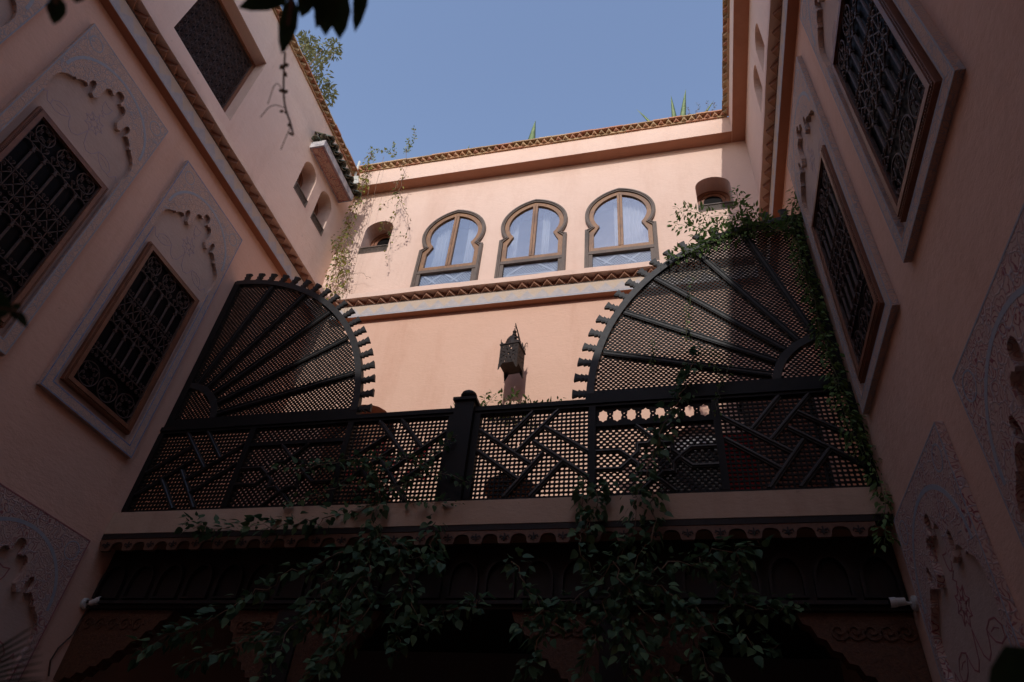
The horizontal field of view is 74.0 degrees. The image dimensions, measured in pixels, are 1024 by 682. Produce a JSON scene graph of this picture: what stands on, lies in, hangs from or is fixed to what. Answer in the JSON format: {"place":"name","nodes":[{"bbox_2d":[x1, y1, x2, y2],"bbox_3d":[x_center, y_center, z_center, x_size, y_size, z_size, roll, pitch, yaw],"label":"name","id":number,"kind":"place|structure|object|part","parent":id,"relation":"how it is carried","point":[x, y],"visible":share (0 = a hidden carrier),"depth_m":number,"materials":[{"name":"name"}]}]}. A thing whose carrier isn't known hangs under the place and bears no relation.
{"place":"outdoors","nodes":[
{"label":"outdoors","id":0,"kind":"place"},
{"bbox_2d":[0,291,27,327],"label":"hanging branch","id":1,"kind":"object","parent":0,"point":[6,307],"visible":1,"depth_m":0.93,"materials":[{"name":"green plant"}]},
{"bbox_2d":[0,623,44,681],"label":"palm frond","id":2,"kind":"object","parent":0,"point":[8,664],"visible":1,"depth_m":1.13,"materials":[{"name":"green plant"}]},
{"bbox_2d":[46,0,82,23],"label":"hanging branch","id":3,"kind":"object","parent":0,"point":[56,10],"visible":1,"depth_m":0.89,"materials":[{"name":"green plant"}]},
{"bbox_2d":[260,49,293,149],"bbox_3d":[-0.498,-0.510,1.433,0.062,0.111,0.176,3,-40,4],"label":"hanging tendril","id":4,"kind":"object","parent":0,"point":[283,90],"visible":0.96,"depth_m":1.43,"materials":[{"name":"green plant"}]},
{"bbox_2d":[238,0,367,53],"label":"hanging branch","id":5,"kind":"object","parent":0,"point":[330,14],"visible":1,"depth_m":1.00,"materials":[{"name":"green plant"}]},
{"bbox_2d":[113,526,892,550],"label":"terrace floor","id":6,"kind":"structure","parent":0,"point":[836,532],"depth_m":6.07,"materials":[{"name":"tile"}]},
{"bbox_2d":[342,435,430,502],"bbox_3d":[-1.452,1.660,7.518,1.085,1.225,0.546,-5,-41,13],"label":"potted shrub","id":7,"kind":"object","parent":6,"relation":"on","point":[382,477],"visible":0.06,"depth_m":7.51,"materials":[{"name":"green plant"}]},
{"bbox_2d":[100,514,893,551],"bbox_3d":[-0.626,1.791,6.213,7.522,0.180,0.097,-5,-41,13],"label":"valance","id":8,"kind":"object","parent":6,"relation":"attached to","point":[823,527],"visible":0.87,"depth_m":6.03,"materials":[{"name":"brown wood"}]},
{"bbox_2d":[104,486,892,533],"bbox_3d":[-0.587,1.648,6.367,7.488,0.239,0.160,-5,-41,13],"label":"balcony ledge","id":9,"kind":"object","parent":6,"relation":"on","point":[797,502],"visible":0.57,"depth_m":6.12,"materials":[{"name":"paint"}]},
{"bbox_2d":[121,382,880,511],"bbox_3d":[-0.513,1.065,6.911,7.488,1.356,0.249,-5,-41,13],"label":"balustrade","id":10,"kind":"object","parent":9,"relation":"on","point":[466,414],"visible":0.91,"depth_m":6.73,"materials":[{"name":"brown wood"}]},
{"bbox_2d":[164,273,375,426],"bbox_3d":[-2.725,-0.056,8.583,2.613,2.605,0.075,-5,-41,13],"label":"fan screen","id":11,"kind":"object","parent":10,"relation":"on","point":[199,383],"visible":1,"depth_m":8.35,"materials":[{"name":"brown wood"}]},
{"bbox_2d":[126,451,496,681],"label":"bougainvillea","id":12,"kind":"object","parent":10,"relation":"attached to","point":[371,546],"visible":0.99,"depth_m":5.62,"materials":[{"name":"green plant"}]},
{"bbox_2d":[271,431,472,511],"bbox_3d":[-1.402,1.321,6.751,2.201,0.893,0.264,-5,-41,13],"label":"bougainvillea","id":13,"kind":"object","parent":10,"relation":"attached to","point":[366,466],"visible":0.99,"depth_m":6.73,"materials":[{"name":"green plant"}]},
{"bbox_2d":[501,346,812,681],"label":"bougainvillea","id":14,"kind":"object","parent":10,"relation":"attached to","point":[742,584],"visible":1,"depth_m":5.08,"materials":[{"name":"green plant"}]},
{"bbox_2d":[572,209,847,398],"bbox_3d":[1.987,-0.469,7.497,2.613,2.605,0.075,-5,-41,13],"label":"fan screen","id":15,"kind":"object","parent":10,"relation":"on","point":[788,351],"visible":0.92,"depth_m":7.20,"materials":[{"name":"brown wood"}]},
{"bbox_2d":[648,277,732,415],"bbox_3d":[1.801,0.025,6.973,0.830,1.848,0.148,-10,-43,18],"label":"jasmine","id":16,"kind":"object","parent":15,"relation":"attached to","point":[715,353],"visible":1,"depth_m":6.81,"materials":[{"name":"green plant"}]},
{"bbox_2d":[664,180,900,552],"bbox_3d":[2.601,-0.115,6.856,2.034,4.881,0.398,-8,-42,16],"label":"jasmine","id":17,"kind":"object","parent":15,"relation":"attached to","point":[846,409],"visible":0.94,"depth_m":7.31,"materials":[{"name":"green plant"}]},
{"bbox_2d":[450,387,563,497],"bbox_3d":[-0.086,1.243,7.214,1.338,1.690,0.512,-5,-41,13],"label":"potted shrub","id":18,"kind":"object","parent":6,"relation":"on","point":[500,401],"visible":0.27,"depth_m":7.47,"materials":[{"name":"green plant"}]},
{"bbox_2d":[252,117,798,505],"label":"courtyard wall","id":19,"kind":"structure","parent":6,"relation":"on","point":[432,361],"depth_m":11.84,"materials":[{"name":"pink paint"}]},
{"bbox_2d":[309,424,393,503],"bbox_3d":[-2.289,2.225,9.552,1.260,2.840,0.050,-5,-41,13],"label":"arched door","id":20,"kind":"structure","parent":19,"relation":"attached to","point":[351,455],"depth_m":10.05,"materials":[{"name":"red wood"}]},
{"bbox_2d":[309,424,393,503],"bbox_3d":[-2.289,2.225,9.552,1.260,2.840,0.050,-5,-41,13],"label":"door leaf","id":21,"kind":"structure","parent":20,"relation":"in","point":[386,424],"depth_m":10.05,"materials":[{"name":"red wood"}]},
{"bbox_2d":[357,233,391,253],"bbox_3d":[-2.535,-1.888,13.067,0.600,0.917,0.336,-5,-41,13],"label":"niche window","id":22,"kind":"structure","parent":19,"relation":"attached to","point":[379,243],"depth_m":12.81,"materials":[{"name":"red wood"}]},
{"bbox_2d":[410,210,485,286],"bbox_3d":[-1.071,-1.630,12.259,1.210,2.058,0.251,-5,-41,13],"label":"horseshoe window","id":23,"kind":"structure","parent":19,"relation":"attached to","point":[437,272],"depth_m":12.21,"materials":[{"name":"brown wood"}]},
{"bbox_2d":[497,323,527,380],"bbox_3d":[0.053,0.171,9.872,0.298,0.957,0.529,-9,-43,17],"label":"lantern","id":24,"kind":"object","parent":19,"relation":"attached to","point":[513,358],"visible":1,"depth_m":9.60,"materials":[{"name":"metal"}]},
{"bbox_2d":[494,199,567,277],"bbox_3d":[0.389,-1.746,11.936,1.210,2.058,0.287,-5,-41,13],"label":"horseshoe window","id":25,"kind":"structure","parent":19,"relation":"attached to","point":[532,263],"depth_m":11.82,"materials":[{"name":"brown wood"}]},
{"bbox_2d":[528,120,535,138],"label":"agave","id":26,"kind":"object","parent":19,"relation":"on","point":[532,134],"visible":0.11,"depth_m":14.81,"materials":[{"name":"green plant"}]},
{"bbox_2d":[358,109,726,172],"bbox_3d":[0.387,-3.801,13.413,7.395,0.130,0.355,-5,-41,13],"label":"eave","id":27,"kind":"object","parent":19,"relation":"on","point":[632,127],"visible":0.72,"depth_m":13.23,"materials":[{"name":"ceramic"}]},
{"bbox_2d":[320,151,375,304],"bbox_3d":[-3.001,-2.267,12.924,0.678,4.341,0.444,9,-40,-3],"label":"corner vine","id":28,"kind":"object","parent":27,"relation":"hanging from","point":[338,258],"visible":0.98,"depth_m":12.55,"materials":[{"name":"green plant"}]},
{"bbox_2d":[368,128,417,161],"bbox_3d":[-2.606,-4.314,14.892,1.138,1.159,0.160,-5,-41,13],"label":"roof shrub","id":29,"kind":"object","parent":27,"relation":"on","point":[408,148],"visible":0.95,"depth_m":14.75,"materials":[{"name":"green plant"}]},
{"bbox_2d":[378,148,410,264],"bbox_3d":[-2.192,-2.655,13.029,0.731,3.222,0.403,2,-40,5],"label":"corner vine","id":30,"kind":"object","parent":27,"relation":"hanging from","point":[380,228],"visible":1,"depth_m":12.94,"materials":[{"name":"green plant"}]},
{"bbox_2d":[684,100,715,114],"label":"roof shrub","id":31,"kind":"object","parent":27,"relation":"on","point":[698,106],"visible":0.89,"depth_m":13.30,"materials":[{"name":"green plant"}]},
{"bbox_2d":[330,250,757,323],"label":"cornice","id":32,"kind":"structure","parent":19,"relation":"attached to","point":[576,284],"depth_m":10.96,"materials":[{"name":"paint"}]},
{"bbox_2d":[337,155,383,311],"bbox_3d":[-2.731,-2.098,12.706,0.680,4.358,0.267,-1,-41,8],"label":"corner vine","id":33,"kind":"object","parent":32,"relation":"attached to","point":[362,234],"visible":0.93,"depth_m":12.60,"materials":[{"name":"green plant"}]},
{"bbox_2d":[584,188,659,267],"bbox_3d":[1.856,-1.887,11.584,1.210,2.058,0.251,-5,-41,13],"label":"horseshoe window","id":34,"kind":"structure","parent":19,"relation":"attached to","point":[633,222],"depth_m":11.52,"materials":[{"name":"brown wood"}]},
{"bbox_2d":[639,90,712,120],"bbox_3d":[3.368,-4.409,13.854,1.600,2.538,0.144,-5,-41,13],"label":"agave","id":35,"kind":"object","parent":19,"relation":"on","point":[682,112],"visible":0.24,"depth_m":14.16,"materials":[{"name":"green plant"}]},
{"bbox_2d":[659,431,720,490],"bbox_3d":[2.280,1.956,8.074,1.000,2.090,0.040,-5,-41,13],"label":"arched doorway","id":36,"kind":"structure","parent":19,"relation":"attached to","point":[695,462],"depth_m":8.42,"materials":[{"name":"white paint"}]},
{"bbox_2d":[659,449,720,490],"bbox_3d":[2.268,2.068,7.979,0.980,1.795,0.040,-5,-41,13],"label":"door leaf","id":37,"kind":"structure","parent":36,"relation":"in","point":[715,449],"depth_m":8.36,"materials":[{"name":"brown wood"}]},
{"bbox_2d":[697,191,734,211],"bbox_3d":[3.472,-2.415,11.682,0.600,0.917,0.336,-5,-41,13],"label":"niche window","id":38,"kind":"structure","parent":19,"relation":"attached to","point":[716,200],"depth_m":11.90,"materials":[{"name":"red wood"}]},
{"bbox_2d":[218,618,838,658],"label":"gallery ceiling","id":39,"kind":"structure","parent":6,"relation":"attached to","point":[482,636],"depth_m":8.12,"materials":[{"name":"brown wood"}]},
{"bbox_2d":[281,0,728,166],"label":"sky","id":40,"kind":"structure","parent":0,"point":[462,74],"materials":[{"name":"blue"}]},
{"bbox_2d":[723,434,759,489],"bbox_3d":[2.450,1.553,6.844,0.530,1.158,0.500,-5,-41,13],"label":"door leaf","id":41,"kind":"object","parent":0,"point":[757,478],"depth_m":6.83,"materials":[{"name":"brown wood"}]},
{"bbox_2d":[739,399,831,487],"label":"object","id":42,"kind":"object","parent":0,"point":[794,472],"visible":0.04,"depth_m":7.72,"materials":[{"name":"brown wood"}]},
{"bbox_3d":[2.934,1.423,7.572,0.325,2.100,0.023,-5,-41,13],"label":"door","id":43,"kind":"part","parent":42,"relation":"part of","materials":[{"name":"black wood"}]},
{"bbox_3d":[3.269,1.393,7.495,0.325,2.100,0.023,-5,-41,13],"label":"door","id":44,"kind":"part","parent":42,"relation":"part of","materials":[{"name":"black wood"}]},
{"bbox_2d":[989,645,1023,681],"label":"broad leaf","id":45,"kind":"object","parent":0,"point":[1007,665],"visible":1,"depth_m":0.74,"materials":[{"name":"black plant"}]},
{"label":"ground","id":46,"kind":"structure","parent":0,"visible":0},
{"bbox_2d":[0,0,354,681],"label":"courtyard wall","id":47,"kind":"structure","parent":46,"relation":"on","point":[60,462],"depth_m":7.74,"materials":[{"name":"pink paint"}]},
{"bbox_2d":[0,0,48,43],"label":"stucco panel","id":48,"kind":"object","parent":47,"relation":"attached to","point":[15,15],"visible":1,"depth_m":6.55,"materials":[{"name":"pink paint"}]},
{"bbox_2d":[0,483,90,681],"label":"stucco panel","id":49,"kind":"object","parent":47,"relation":"attached to","point":[42,552],"visible":0.96,"depth_m":6.20,"materials":[{"name":"pale pink plaster"},{"name":"blue painted stucco"},{"name":"blue grey paint"}]},
{"bbox_2d":[0,23,168,355],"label":"stucco panel","id":50,"kind":"object","parent":47,"relation":"attached to","point":[83,91],"visible":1,"depth_m":7.35,"materials":[{"name":"pink paint"}]},
{"bbox_2d":[0,106,107,327],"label":"grille window","id":51,"kind":"structure","parent":50,"relation":"attached to","point":[53,189],"depth_m":6.62,"materials":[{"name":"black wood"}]},
{"bbox_2d":[80,596,102,609],"bbox_3d":[-4.175,2.605,6.763,0.183,0.129,0.110,-5,-41,13],"label":"spot lamp","id":52,"kind":"object","parent":47,"relation":"attached to","point":[84,604],"visible":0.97,"depth_m":6.74,"materials":[{"name":"grey plastic"}]},
{"bbox_2d":[36,160,242,458],"bbox_3d":[-4.208,-0.521,8.125,0.062,3.610,1.370,-5,-41,13],"label":"stucco panel","id":53,"kind":"object","parent":47,"relation":"attached to","point":[189,231],"visible":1,"depth_m":8.37,"materials":[{"name":"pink paint"}]},
{"bbox_2d":[60,241,198,434],"bbox_3d":[-4.244,-0.073,7.742,0.058,2.040,1.022,-5,-41,13],"label":"grille window","id":54,"kind":"structure","parent":53,"relation":"attached to","point":[115,367],"depth_m":7.65,"materials":[{"name":"black wood"}]},
{"bbox_2d":[99,0,328,318],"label":"cornice","id":55,"kind":"structure","parent":47,"relation":"attached to","point":[138,24],"depth_m":9.06,"materials":[{"name":"paint"}]},
{"bbox_2d":[174,0,255,111],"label":"scroll lattice window","id":56,"kind":"structure","parent":47,"relation":"attached to","point":[210,37],"depth_m":10.29,"materials":[{"name":"red wood"}]},
{"bbox_2d":[293,173,307,206],"bbox_3d":[-3.806,-2.824,12.140,0.316,0.922,0.460,-5,-41,13],"label":"niche window","id":57,"kind":"structure","parent":47,"relation":"attached to","point":[299,191],"depth_m":11.94,"materials":[{"name":"red wood"}]},
{"bbox_2d":[273,7,359,175],"bbox_3d":[-3.860,-4.926,12.349,0.356,0.130,4.740,-5,-41,13],"label":"eave","id":58,"kind":"object","parent":47,"relation":"on","point":[314,87],"visible":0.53,"depth_m":12.76,"materials":[{"name":"ceramic"}]},
{"bbox_2d":[310,203,323,235],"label":"niche window","id":59,"kind":"structure","parent":47,"relation":"attached to","point":[317,224],"depth_m":12.41,"materials":[{"name":"red wood"}]},
{"bbox_2d":[309,131,360,202],"bbox_3d":[-3.331,-3.305,12.886,0.475,0.515,1.437,-5,-41,13],"label":"tiled canopy","id":60,"kind":"object","parent":47,"relation":"attached to","point":[328,157],"visible":1,"depth_m":12.70,"materials":[{"name":"grey paint"}]},
{"bbox_2d":[353,161,360,183],"bbox_3d":[-3.164,-3.471,13.968,0.224,0.858,0.083,-13,-44,22],"label":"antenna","id":61,"kind":"object","parent":47,"relation":"on","point":[356,179],"visible":0.68,"depth_m":13.82,"materials":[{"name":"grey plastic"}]},
{"bbox_2d":[53,536,931,681],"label":"gallery front","id":62,"kind":"object","parent":46,"relation":"on","point":[845,588],"visible":0.72,"depth_m":5.93,"materials":[{"name":"brown wood"}]},
{"bbox_2d":[48,608,88,675],"bbox_3d":[-4.268,2.875,6.526,0.053,0.646,0.135,-5,-41,13],"label":"lamp cable","id":63,"kind":"object","parent":62,"relation":"attached to","point":[69,637],"visible":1,"depth_m":6.51,"materials":[{"name":"plastic"}]},
{"bbox_2d":[319,651,843,681],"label":"gallery wall","id":64,"kind":"structure","parent":46,"relation":"on","point":[367,666],"depth_m":8.70,"materials":[{"name":"brown"}]},
{"bbox_2d":[729,0,1023,681],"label":"courtyard wall","id":65,"kind":"structure","parent":46,"relation":"on","point":[941,282],"depth_m":4.01,"materials":[{"name":"pink paint"}]},
{"bbox_2d":[722,0,729,115],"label":"eave","id":66,"kind":"object","parent":65,"relation":"on","point":[725,52],"visible":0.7,"depth_m":11.70,"materials":[{"name":"ceramic"}]},
{"bbox_2d":[756,0,798,269],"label":"cornice","id":67,"kind":"structure","parent":65,"relation":"attached to","point":[781,41],"depth_m":8.05,"materials":[{"name":"paint"}]},
{"bbox_2d":[787,56,899,414],"bbox_3d":[3.026,-1.185,6.477,0.062,3.610,1.370,-5,-41,13],"label":"stucco panel","id":68,"kind":"object","parent":65,"relation":"attached to","point":[811,134],"visible":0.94,"depth_m":6.43,"materials":[{"name":"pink paint"}]},
{"bbox_2d":[811,145,884,383],"bbox_3d":[2.969,-0.743,6.117,0.058,2.055,1.011,-5,-41,13],"label":"grille window","id":69,"kind":"structure","parent":68,"relation":"attached to","point":[856,294],"depth_m":5.99,"materials":[{"name":"red wood"}]},
{"bbox_2d":[800,0,965,262],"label":"stucco panel","id":70,"kind":"object","parent":65,"relation":"attached to","point":[818,18],"visible":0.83,"depth_m":4.26,"materials":[{"name":"pink paint"}]},
{"bbox_2d":[831,0,942,221],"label":"grille window","id":71,"kind":"structure","parent":70,"relation":"attached to","point":[888,77],"depth_m":4.59,"materials":[{"name":"black wood"}]},
{"bbox_2d":[888,595,918,610],"bbox_3d":[2.897,1.944,5.039,0.181,0.110,0.110,-5,-41,13],"label":"spot lamp","id":72,"kind":"object","parent":65,"relation":"attached to","point":[894,602],"visible":0.99,"depth_m":5.03,"materials":[{"name":"grey plastic"}]},
{"bbox_2d":[894,421,1023,681],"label":"stucco panel","id":73,"kind":"object","parent":65,"relation":"attached to","point":[973,623],"visible":1,"depth_m":4.18,"materials":[{"name":"pink paint"}]},
{"bbox_2d":[952,203,1023,547],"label":"stucco panel","id":74,"kind":"object","parent":65,"relation":"attached to","point":[988,377],"visible":1,"depth_m":3.31,"materials":[{"name":"pink paint"}]},
{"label":"roof","id":75,"kind":"structure","parent":0,"visible":0},
{"bbox_2d":[295,29,342,106],"bbox_3d":[-4.965,-5.832,16.044,1.210,6.777,1.960,-5,-41,13],"label":"tree","id":76,"kind":"object","parent":75,"relation":"on","point":[306,46],"visible":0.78,"depth_m":16.94,"materials":[{"name":"green plant"}]}
]}

